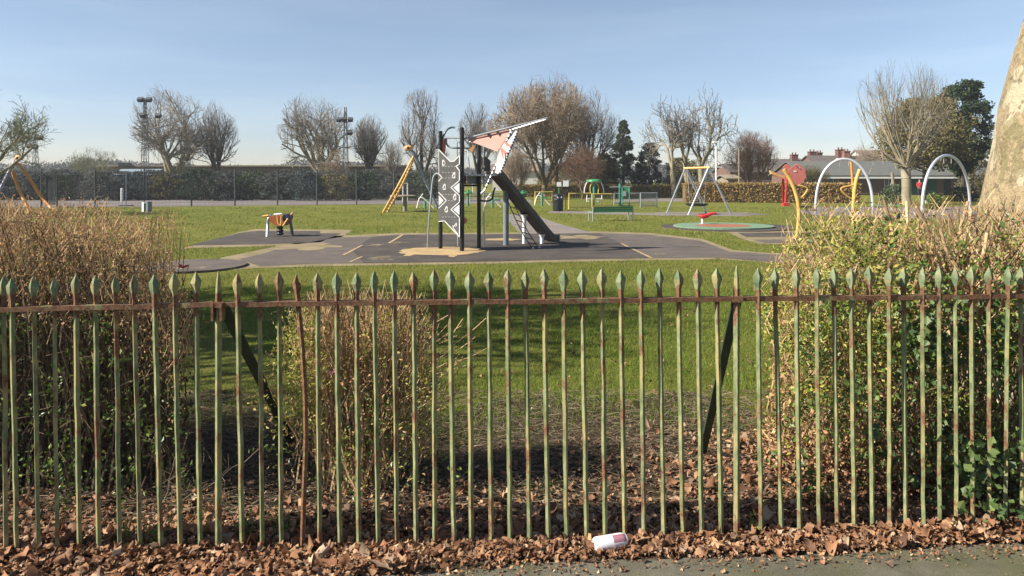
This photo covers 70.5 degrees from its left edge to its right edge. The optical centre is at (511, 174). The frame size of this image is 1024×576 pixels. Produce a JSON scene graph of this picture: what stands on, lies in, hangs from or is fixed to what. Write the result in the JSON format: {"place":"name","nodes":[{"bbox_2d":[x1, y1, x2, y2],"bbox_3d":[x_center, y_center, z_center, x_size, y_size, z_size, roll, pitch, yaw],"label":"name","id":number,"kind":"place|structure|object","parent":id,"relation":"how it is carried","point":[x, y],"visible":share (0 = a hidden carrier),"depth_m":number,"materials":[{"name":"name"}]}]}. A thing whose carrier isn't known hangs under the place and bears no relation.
{"place":"outdoors","nodes":[
{"label":"outdoors","id":0,"kind":"place"},
{"bbox_2d":[0,182,982,417],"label":"ground","id":1,"kind":"structure","parent":0,"point":[209,368],"depth_m":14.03,"materials":[{"name":"plant"}]},
{"bbox_2d":[1,172,45,199],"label":"boundary shrub","id":2,"kind":"object","parent":1,"relation":"on","point":[19,178],"visible":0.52,"depth_m":60.63,"materials":[{"name":"green plant"}]},
{"bbox_2d":[0,155,54,211],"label":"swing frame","id":3,"kind":"object","parent":1,"relation":"on","point":[9,171],"visible":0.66,"depth_m":40.33,"materials":[{"name":"yellow paint"}]},
{"bbox_2d":[0,89,59,174],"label":"bare tree","id":4,"kind":"object","parent":1,"relation":"on","point":[14,146],"visible":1,"depth_m":38.05,"materials":[{"name":"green plant"}]},
{"bbox_2d":[40,174,79,199],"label":"boundary shrub","id":5,"kind":"object","parent":1,"relation":"on","point":[64,178],"visible":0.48,"depth_m":60.18,"materials":[{"name":"green plant"}]},
{"bbox_2d":[65,146,117,173],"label":"bare tree","id":6,"kind":"object","parent":1,"relation":"on","point":[84,163],"visible":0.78,"depth_m":81.51,"materials":[{"name":"green plant"}]},
{"bbox_2d":[76,171,132,199],"bbox_3d":[-33.734,0.929,59.736,4.345,2.537,4.134,0,0,0],"label":"boundary shrub","id":7,"kind":"object","parent":1,"relation":"on","point":[101,175],"visible":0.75,"depth_m":59.37,"materials":[{"name":"green plant"}]},
{"bbox_2d":[107,174,153,199],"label":"boundary shrub","id":8,"kind":"object","parent":1,"relation":"on","point":[132,192],"visible":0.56,"depth_m":60.37,"materials":[{"name":"green plant"}]},
{"bbox_2d":[145,172,182,199],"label":"boundary shrub","id":9,"kind":"object","parent":1,"relation":"on","point":[159,185],"visible":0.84,"depth_m":60.74,"materials":[{"name":"green plant"}]},
{"bbox_2d":[128,83,223,174],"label":"bare tree","id":10,"kind":"object","parent":1,"relation":"on","point":[158,142],"visible":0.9,"depth_m":73.33,"materials":[{"name":"brown plant"}]},
{"bbox_2d":[135,259,246,273],"bbox_3d":[-7.293,2.075,16.549,2.351,0.050,2.351,0,0,0],"label":"playground safety surface","id":11,"kind":"object","parent":1,"relation":"on","point":[204,265],"visible":0.64,"depth_m":16.42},
{"bbox_2d":[175,168,225,199],"bbox_3d":[-25.659,0.790,59.925,4.069,2.805,4.404,0,0,0],"label":"boundary shrub","id":12,"kind":"object","parent":1,"relation":"on","point":[187,192],"visible":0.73,"depth_m":59.46,"materials":[{"name":"green plant"}]},
{"bbox_2d":[0,169,431,207],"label":"fence","id":13,"kind":"object","parent":1,"relation":"on","point":[200,193],"visible":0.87,"depth_m":49.39,"materials":[{"name":"metal"}]},
{"bbox_2d":[195,101,239,170],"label":"bare tree","id":14,"kind":"object","parent":1,"relation":"on","point":[223,140],"visible":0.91,"depth_m":75.32,"materials":[{"name":"brown plant"}]},
{"bbox_2d":[3,168,437,198],"bbox_3d":[-34.205,0.820,63.243,55.838,2.909,2.072,0,0,-3],"label":"hedge","id":15,"kind":"object","parent":1,"relation":"on","point":[76,176],"visible":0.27,"depth_m":62.92,"materials":[{"name":"green plant"}]},
{"bbox_2d":[202,174,243,200],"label":"boundary shrub","id":16,"kind":"object","parent":1,"relation":"on","point":[228,177],"visible":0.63,"depth_m":59.58,"materials":[{"name":"green plant"}]},
{"bbox_2d":[230,170,270,199],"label":"boundary shrub","id":17,"kind":"object","parent":1,"relation":"on","point":[247,194],"visible":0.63,"depth_m":60.68,"materials":[{"name":"green plant"}]},
{"bbox_2d":[89,163,412,174],"bbox_3d":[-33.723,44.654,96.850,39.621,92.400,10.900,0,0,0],"label":"long building","id":18,"kind":"structure","parent":1,"relation":"on","point":[251,168],"depth_m":92.00,"materials":[{"name":"grey brick"}]},
{"bbox_2d":[1,199,530,207],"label":"tarmac court","id":19,"kind":"object","parent":1,"relation":"on","point":[173,202],"visible":0.5,"depth_m":55.21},
{"bbox_2d":[46,175,57,205],"bbox_3d":[-30.912,1.042,48.720,0.800,2.116,0.100,0,0,0],"label":"court gate post","id":20,"kind":"object","parent":19,"relation":"on","point":[52,188],"visible":0.75,"depth_m":48.70,"materials":[{"name":"metal"}]},
{"bbox_2d":[137,97,161,199],"bbox_3d":[-30.000,-2.175,60.003,1.910,8.568,0.611,0,0,0],"label":"floodlight mast","id":21,"kind":"object","parent":19,"relation":"on","point":[143,114],"visible":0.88,"depth_m":59.87,"materials":[{"name":"metal"}]},
{"bbox_2d":[189,229,350,247],"bbox_3d":[-7.851,2.096,24.454,4.332,0.001,7.480,0,0,0],"label":"worn border rocker","id":22,"kind":"object","parent":1,"relation":"on","point":[342,233],"visible":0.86,"depth_m":25.54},
{"bbox_2d":[192,231,339,244],"bbox_3d":[-7.893,2.090,24.392,3.839,0.001,5.592,0,0,0],"label":"rubber surface rocker","id":23,"kind":"object","parent":22,"relation":"on","point":[255,237],"visible":0.89,"depth_m":23.86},
{"bbox_2d":[262,212,293,236],"bbox_3d":[-7.990,1.692,24.862,1.070,0.864,0.691,0,0,0],"label":"rocker seat","id":24,"kind":"object","parent":23,"relation":"on","point":[279,220],"visible":1,"depth_m":24.64,"materials":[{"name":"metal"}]},
{"bbox_2d":[253,172,304,200],"bbox_3d":[-19.491,0.954,61.142,4.636,2.412,4.118,0,0,0],"label":"boundary shrub","id":25,"kind":"object","parent":1,"relation":"on","point":[280,177],"visible":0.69,"depth_m":60.10,"materials":[{"name":"green plant"}]},
{"bbox_2d":[286,168,323,200],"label":"boundary shrub","id":26,"kind":"object","parent":1,"relation":"on","point":[309,188],"visible":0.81,"depth_m":59.20,"materials":[{"name":"green plant"}]},
{"bbox_2d":[240,237,370,265],"bbox_3d":[-5.632,2.090,20.536,3.087,0.001,7.643,0,0,-9],"label":"rubber surface","id":27,"kind":"object","parent":1,"relation":"on","point":[297,256],"visible":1,"depth_m":18.82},
{"bbox_2d":[275,91,355,172],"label":"bare tree","id":28,"kind":"object","parent":1,"relation":"on","point":[303,135],"visible":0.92,"depth_m":72.71,"materials":[{"name":"brown plant"}]},
{"bbox_2d":[318,151,346,172],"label":"bare tree","id":29,"kind":"object","parent":1,"relation":"on","point":[335,167],"visible":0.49,"depth_m":65.40,"materials":[{"name":"brown plant"}]},
{"bbox_2d":[318,173,354,200],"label":"boundary shrub","id":30,"kind":"object","parent":1,"relation":"on","point":[330,190],"visible":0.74,"depth_m":59.72,"materials":[{"name":"green plant"}]},
{"bbox_2d":[336,107,352,174],"bbox_3d":[-14.764,-1.947,64.003,1.435,8.113,0.611,0,0,0],"label":"floodlight mast","id":31,"kind":"object","parent":1,"relation":"on","point":[344,120],"visible":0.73,"depth_m":63.87,"materials":[{"name":"metal"}]},
{"bbox_2d":[344,171,383,200],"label":"boundary shrub","id":32,"kind":"object","parent":1,"relation":"on","point":[363,184],"visible":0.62,"depth_m":60.87,"materials":[{"name":"green plant"}]},
{"bbox_2d":[352,113,388,169],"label":"bare tree","id":33,"kind":"object","parent":1,"relation":"on","point":[367,145],"visible":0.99,"depth_m":73.83,"materials":[{"name":"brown plant"}]},
{"bbox_2d":[380,138,406,174],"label":"bare tree","id":34,"kind":"object","parent":1,"relation":"on","point":[390,165],"visible":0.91,"depth_m":87.78,"materials":[{"name":"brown plant"}]},
{"bbox_2d":[378,173,410,199],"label":"boundary shrub","id":35,"kind":"object","parent":1,"relation":"on","point":[382,186],"visible":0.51,"depth_m":59.98,"materials":[{"name":"green plant"}]},
{"bbox_2d":[382,145,437,212],"bbox_3d":[-5.625,0.228,40.714,3.301,3.812,0.798,0,0,-8],"label":"eyed frame","id":36,"kind":"object","parent":1,"relation":"on","point":[409,148],"visible":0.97,"depth_m":40.58,"materials":[{"name":"yellow paint"}]},
{"bbox_2d":[396,170,437,199],"bbox_3d":[-7.568,0.850,59.793,4.221,2.611,3.557,0,0,40],"label":"boundary shrub","id":37,"kind":"object","parent":1,"relation":"on","point":[419,183],"visible":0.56,"depth_m":59.51,"materials":[{"name":"green plant"}]},
{"bbox_2d":[397,87,449,172],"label":"bare tree","id":38,"kind":"object","parent":1,"relation":"on","point":[433,142],"visible":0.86,"depth_m":69.26,"materials":[{"name":"brown plant"}]},
{"bbox_2d":[455,100,498,192],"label":"bare tree","id":39,"kind":"object","parent":1,"relation":"on","point":[474,129],"visible":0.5,"depth_m":79.73,"materials":[{"name":"brown plant"}]},
{"bbox_2d":[1,206,972,343],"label":"grass","id":40,"kind":"structure","parent":1,"relation":"on","point":[518,277],"depth_m":17.59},
{"bbox_2d":[0,157,986,183],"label":"distant wood","id":41,"kind":"object","parent":1,"relation":"on","point":[295,161],"visible":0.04,"depth_m":169.22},
{"bbox_2d":[353,233,647,262],"bbox_3d":[-0.531,2.088,21.584,8.101,0.001,8.168,0,0,-5],"label":"rubber surface","id":42,"kind":"object","parent":1,"relation":"on","point":[378,249],"visible":0.91,"depth_m":20.60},
{"bbox_2d":[266,235,604,250],"bbox_3d":[-2.032,2.084,22.814,10.939,0.003,2.307,0,0,-23],"label":"worn patch","id":43,"kind":"object","parent":42,"relation":"on","point":[313,246],"visible":0.94,"depth_m":21.45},
{"bbox_2d":[399,247,485,256],"bbox_3d":[-1.911,2.082,19.710,2.412,0.001,2.685,0,0,0],"label":"tan splash","id":44,"kind":"object","parent":42,"relation":"on","point":[452,251],"visible":0.98,"depth_m":19.73,"materials":[{"name":"rubber"}]},
{"bbox_2d":[427,117,559,250],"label":"climbing tower","id":45,"kind":"structure","parent":42,"relation":"on","point":[452,184],"depth_m":20.40,"materials":[{"name":"metal"}]},
{"bbox_2d":[0,266,1023,558],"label":"railing fence","id":46,"kind":"object","parent":1,"relation":"on","point":[220,310],"visible":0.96,"depth_m":4.11,"materials":[{"name":"metal"}]},
{"bbox_2d":[0,390,1023,575],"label":"soil bed","id":47,"kind":"object","parent":1,"relation":"on","point":[572,465],"visible":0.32,"depth_m":5.06,"materials":[{"name":"soil"}]},
{"bbox_2d":[0,192,208,510],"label":"hedge","id":48,"kind":"object","parent":47,"relation":"on","point":[24,371],"visible":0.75,"depth_m":4.85,"materials":[{"name":"brown plant"}]},
{"bbox_2d":[149,436,254,512],"bbox_3d":[-1.930,1.883,4.574,0.655,0.398,0.502,0,0,-21],"label":"dead bramble","id":49,"kind":"object","parent":47,"relation":"on","point":[168,480],"visible":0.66,"depth_m":4.57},
{"bbox_2d":[244,279,486,506],"bbox_3d":[-0.967,1.460,4.934,1.631,1.517,0.895,0,0,0],"label":"bush","id":50,"kind":"object","parent":47,"relation":"on","point":[347,398],"visible":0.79,"depth_m":4.82,"materials":[{"name":"green plant"}]},
{"bbox_2d":[0,384,977,521],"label":"dry stalks","id":51,"kind":"object","parent":47,"relation":"on","point":[479,428],"visible":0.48,"depth_m":5.31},
{"bbox_2d":[21,374,983,456],"bbox_3d":[-0.006,1.996,6.488,8.062,0.207,2.665,0,0,0],"label":"grass edge","id":52,"kind":"object","parent":47,"relation":"on","point":[483,415],"depth_m":6.35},
{"bbox_2d":[0,303,1023,575],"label":"fallen leaves","id":53,"kind":"object","parent":47,"relation":"on","point":[394,559],"visible":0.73,"depth_m":4.15,"materials":[{"name":"plant"}]},
{"bbox_2d":[591,532,627,551],"bbox_3d":[0.545,2.050,4.047,0.197,0.080,0.080,-3,1,-13],"label":"drink can","id":54,"kind":"object","parent":53,"relation":"on","point":[611,541],"visible":0.97,"depth_m":4.02,"materials":[{"name":"metal"}]},
{"bbox_2d":[1,398,1023,575],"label":"leaf crumbs","id":55,"kind":"object","parent":47,"relation":"on","point":[921,552],"visible":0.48,"depth_m":4.08,"materials":[{"name":"brown plant"}]},
{"bbox_2d":[749,190,1023,508],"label":"hedge","id":56,"kind":"object","parent":47,"relation":"on","point":[962,263],"visible":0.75,"depth_m":4.84,"materials":[{"name":"green plant"}]},
{"bbox_2d":[793,282,1023,524],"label":"ivy bush","id":57,"kind":"object","parent":47,"relation":"on","point":[996,454],"visible":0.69,"depth_m":4.54,"materials":[{"name":"green plant"}]},
{"bbox_2d":[936,19,1023,405],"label":"plane tree","id":58,"kind":"object","parent":47,"relation":"on","point":[1004,175],"visible":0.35,"depth_m":7.13,"materials":[{"name":"beige plant"}]},
{"bbox_2d":[503,149,532,190],"bbox_3d":[0.403,-0.116,61.903,2.894,4.468,2.922,0,0,0],"label":"scrub tree","id":59,"kind":"object","parent":1,"relation":"on","point":[522,171],"visible":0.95,"depth_m":61.60,"materials":[{"name":"brown plant"}]},
{"bbox_2d":[220,231,818,269],"bbox_3d":[0.400,2.096,21.445,15.575,0.001,11.004,0,0,0],"label":"worn border","id":60,"kind":"object","parent":1,"relation":"on","point":[245,255],"visible":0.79,"depth_m":17.98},
{"bbox_2d":[484,75,596,197],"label":"brown tree","id":61,"kind":"object","parent":1,"relation":"on","point":[557,117],"visible":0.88,"depth_m":65.13,"materials":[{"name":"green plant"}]},
{"bbox_2d":[552,193,563,210],"bbox_3d":[2.665,1.585,42.000,0.650,1.030,0.650,0,0,0],"label":"litter bin","id":62,"kind":"object","parent":1,"relation":"on","point":[557,201],"visible":0.97,"depth_m":41.73,"materials":[{"name":"black paint"}]},
{"bbox_2d":[526,71,592,184],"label":"brown tree","id":63,"kind":"object","parent":1,"relation":"on","point":[555,179],"visible":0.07,"depth_m":71.77,"materials":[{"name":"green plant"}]},
{"bbox_2d":[533,168,585,185],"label":"evergreen shrub","id":64,"kind":"object","parent":1,"relation":"on","point":[560,176],"visible":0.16,"depth_m":76.61,"materials":[{"name":"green plant"}]},
{"bbox_2d":[557,144,606,198],"bbox_3d":[6.134,-0.308,63.306,4.471,4.874,4.464,0,0,0],"label":"scrub tree","id":65,"kind":"object","parent":1,"relation":"on","point":[579,163],"visible":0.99,"depth_m":62.65,"materials":[{"name":"brown plant"}]},
{"bbox_2d":[584,179,603,205],"bbox_3d":[5.569,1.185,49.051,1.195,1.829,1.172,0,0,39],"label":"exercise station","id":66,"kind":"object","parent":1,"relation":"on","point":[593,183],"visible":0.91,"depth_m":48.90,"materials":[{"name":"teal paint"}]},
{"bbox_2d":[549,211,639,214],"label":"footpath","id":67,"kind":"structure","parent":1,"relation":"on","point":[586,212],"depth_m":40.48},
{"bbox_2d":[572,84,626,184],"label":"bare tree","id":68,"kind":"object","parent":1,"relation":"on","point":[606,143],"visible":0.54,"depth_m":69.74,"materials":[{"name":"brown plant"}]},
{"bbox_2d":[517,183,682,196],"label":"hedge","id":69,"kind":"object","parent":1,"relation":"on","point":[659,189],"visible":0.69,"depth_m":68.61,"materials":[{"name":"green plant"}]},
{"bbox_2d":[592,153,620,184],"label":"evergreen shrub","id":70,"kind":"object","parent":1,"relation":"on","point":[608,161],"visible":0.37,"depth_m":75.08,"materials":[{"name":"green plant"}]},
{"bbox_2d":[588,206,633,221],"bbox_3d":[4.551,1.765,33.291,2.113,0.670,0.495,0,0,-20],"label":"park bench","id":71,"kind":"object","parent":1,"relation":"on","point":[609,209],"visible":0.98,"depth_m":33.10,"materials":[{"name":"metal"}]},
{"bbox_2d":[610,184,630,205],"bbox_3d":[7.341,1.344,49.102,1.451,1.511,0.678,0,0,0],"label":"exercise station","id":72,"kind":"object","parent":1,"relation":"on","point":[626,191],"visible":0.83,"depth_m":48.97,"materials":[{"name":"teal paint"}]},
{"bbox_2d":[606,119,639,184],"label":"conifer","id":73,"kind":"object","parent":1,"relation":"on","point":[626,161],"visible":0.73,"depth_m":75.37,"materials":[{"name":"green plant"}]},
{"bbox_2d":[634,142,662,184],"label":"evergreen shrub","id":74,"kind":"object","parent":1,"relation":"on","point":[642,176],"visible":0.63,"depth_m":74.83,"materials":[{"name":"green plant"}]},
{"bbox_2d":[637,96,703,197],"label":"bare tree","id":75,"kind":"object","parent":1,"relation":"on","point":[672,137],"visible":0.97,"depth_m":65.88,"materials":[{"name":"brown plant"}]},
{"bbox_2d":[660,157,718,184],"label":"evergreen shrub","id":76,"kind":"object","parent":1,"relation":"on","point":[679,166],"visible":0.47,"depth_m":74.47,"materials":[{"name":"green plant"}]},
{"bbox_2d":[658,96,721,182],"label":"bare tree","id":77,"kind":"object","parent":1,"relation":"on","point":[684,160],"visible":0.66,"depth_m":66.78,"materials":[{"name":"brown plant"}]},
{"bbox_2d":[600,233,799,261],"bbox_3d":[5.295,2.090,21.566,4.344,0.001,8.919,0,0,0],"label":"rubber surface","id":78,"kind":"object","parent":1,"relation":"on","point":[653,246],"visible":0.83,"depth_m":20.62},
{"bbox_2d":[666,81,738,182],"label":"bare tree","id":79,"kind":"object","parent":1,"relation":"on","point":[701,163],"visible":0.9,"depth_m":65.75,"materials":[{"name":"brown plant"}]},
{"bbox_2d":[638,212,766,215],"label":"footpath","id":80,"kind":"structure","parent":1,"relation":"on","point":[697,213],"depth_m":39.40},
{"bbox_2d":[666,166,731,214],"bbox_3d":[10.002,0.835,38.814,3.103,2.574,2.075,0,0,0],"label":"basket swing","id":81,"kind":"object","parent":80,"relation":"on","point":[703,204],"visible":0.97,"depth_m":38.27,"materials":[{"name":"metal"}]},
{"bbox_2d":[661,223,795,231],"bbox_3d":[8.681,2.085,29.139,5.305,0.030,4.775,0,0,0],"label":"rubber surface spinner","id":82,"kind":"object","parent":1,"relation":"on","point":[669,226],"visible":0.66,"depth_m":27.54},
{"bbox_2d":[673,222,773,229],"bbox_3d":[8.480,2.045,29.139,3.939,0.050,3.545,0,0,0],"label":"green rubber disc","id":83,"kind":"object","parent":82,"relation":"on","point":[752,226],"visible":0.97,"depth_m":28.44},
{"bbox_2d":[717,175,741,182],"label":"hut","id":84,"kind":"object","parent":1,"relation":"on","point":[727,178],"visible":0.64,"depth_m":74.68,"materials":[{"name":"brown wood"}]},
{"bbox_2d":[722,129,781,182],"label":"brown tree","id":85,"kind":"object","parent":1,"relation":"on","point":[751,156],"visible":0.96,"depth_m":67.48,"materials":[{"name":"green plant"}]},
{"bbox_2d":[681,181,861,202],"bbox_3d":[19.662,1.333,55.379,13.102,1.795,1.506,0,0,9],"label":"hedge","id":86,"kind":"object","parent":1,"relation":"on","point":[750,192],"visible":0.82,"depth_m":54.96,"materials":[{"name":"brown plant"}]},
{"bbox_2d":[728,230,814,243],"bbox_3d":[9.574,2.096,24.669,4.161,0.001,5.526,0,0,0],"label":"worn border","id":87,"kind":"object","parent":1,"relation":"on","point":[751,239],"visible":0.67,"depth_m":24.31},
{"bbox_2d":[739,232,819,236],"bbox_3d":[9.587,2.090,25.517,3.456,0.001,1.671,0,0,-4],"label":"rubber strip","id":88,"kind":"object","parent":87,"relation":"on","point":[775,234],"visible":0.6,"depth_m":25.47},
{"bbox_2d":[782,169,807,238],"bbox_3d":[9.300,0.974,23.789,0.849,2.372,0.124,0,0,0],"label":"curved pole","id":89,"kind":"object","parent":87,"relation":"on","point":[792,184],"visible":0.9,"depth_m":23.74,"materials":[{"name":"metal"}]},
{"bbox_2d":[769,164,805,205],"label":"red board tower","id":90,"kind":"structure","parent":1,"relation":"on","point":[796,172],"depth_m":49.01,"materials":[{"name":"paint"}]},
{"bbox_2d":[759,149,822,167],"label":"house","id":91,"kind":"structure","parent":1,"relation":"on","point":[793,157],"depth_m":110.53,"materials":[{"name":"red brick"}]},
{"bbox_2d":[804,164,828,182],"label":"scrub tree","id":92,"kind":"object","parent":1,"relation":"on","point":[810,175],"visible":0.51,"depth_m":74.51,"materials":[{"name":"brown plant"}]},
{"bbox_2d":[840,169,861,234],"bbox_3d":[11.861,0.971,25.375,0.750,2.369,0.124,0,0,0],"label":"curved pole","id":93,"kind":"object","parent":1,"relation":"on","point":[854,185],"visible":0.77,"depth_m":25.34,"materials":[{"name":"metal"}]},
{"bbox_2d":[846,144,894,160],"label":"scrub tree","id":94,"kind":"object","parent":1,"relation":"on","point":[865,156],"visible":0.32,"depth_m":99.64,"materials":[{"name":"brown plant"}]},
{"bbox_2d":[768,161,984,194],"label":"pavilion","id":95,"kind":"structure","parent":1,"relation":"on","point":[938,183],"depth_m":76.00,"materials":[{"name":"grey brick"}]},
{"bbox_2d":[801,207,977,219],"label":"rubber surface arches","id":96,"kind":"structure","parent":1,"relation":"on","point":[838,209],"depth_m":41.59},
{"bbox_2d":[813,158,874,214],"bbox_3d":[17.767,0.589,38.791,3.208,3.024,0.320,0,0,10],"label":"arch frame","id":97,"kind":"object","parent":96,"relation":"on","point":[848,160],"visible":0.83,"depth_m":38.74,"materials":[{"name":"metal"}]},
{"bbox_2d":[924,192,945,209],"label":"evergreen shrub","id":98,"kind":"object","parent":96,"relation":"on","point":[938,201],"visible":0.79,"depth_m":43.83,"materials":[{"name":"green plant"}]},
{"bbox_2d":[920,154,972,218],"bbox_3d":[22.387,0.517,37.273,7.213,3.172,0.320,0,0,-41],"label":"arch frame","id":99,"kind":"object","parent":96,"relation":"on","point":[930,169],"visible":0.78,"depth_m":36.81,"materials":[{"name":"metal"}]},
{"bbox_2d":[879,184,901,204],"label":"evergreen shrub","id":100,"kind":"object","parent":1,"relation":"on","point":[890,190],"visible":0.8,"depth_m":51.84,"materials":[{"name":"green plant"}]},
{"bbox_2d":[853,57,963,205],"bbox_3d":[27.041,-3.029,49.825,6.644,10.343,6.436,0,0,36],"label":"bare tree","id":101,"kind":"object","parent":1,"relation":"on","point":[890,134],"visible":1,"depth_m":49.69,"materials":[{"name":"brown plant"}]},
{"bbox_2d":[868,95,984,201],"bbox_3d":[32.329,-2.047,57.052,7.238,8.300,7.476,0,0,0],"label":"yew tree","id":102,"kind":"object","parent":1,"relation":"on","point":[952,146],"visible":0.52,"depth_m":55.53,"materials":[{"name":"green plant"}]},
{"bbox_2d":[942,186,980,201],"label":"clipped shrub","id":103,"kind":"object","parent":1,"relation":"on","point":[957,191],"visible":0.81,"depth_m":57.66,"materials":[{"name":"green plant"}]},
{"bbox_2d":[933,78,995,186],"bbox_3d":[38.525,-3.030,62.268,5.652,10.265,5.300,0,0,0],"label":"pine tree","id":104,"kind":"object","parent":1,"relation":"on","point":[969,96],"visible":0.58,"depth_m":60.94,"materials":[{"name":"green plant"}]},
{"bbox_2d":[953,145,987,193],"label":"olive tree","id":105,"kind":"object","parent":1,"relation":"on","point":[972,176],"visible":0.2,"depth_m":69.04,"materials":[{"name":"green plant"}]},
{"bbox_2d":[0,0,1023,181],"label":"sky","id":106,"kind":"structure","parent":0,"point":[790,71],"materials":[{"name":"blue"}]},
{"bbox_2d":[491,164,538,190],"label":"house","id":107,"kind":"structure","parent":0,"point":[528,181],"depth_m":96.00,"materials":[{"name":"white tile"}]},
{"bbox_2d":[509,214,590,233],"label":"path","id":108,"kind":"structure","parent":0,"point":[554,227],"depth_m":28.92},
{"bbox_2d":[272,543,1023,575],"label":"pavement","id":109,"kind":"structure","parent":0,"point":[981,566],"depth_m":3.87,"materials":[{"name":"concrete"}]},
{"bbox_2d":[712,164,775,182],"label":"house","id":110,"kind":"structure","parent":0,"point":[721,170],"depth_m":90.41,"materials":[{"name":"red brick"}]},
{"bbox_2d":[800,147,883,160],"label":"house","id":111,"kind":"structure","parent":0,"point":[841,153],"depth_m":107.50,"materials":[{"name":"grey brick"}]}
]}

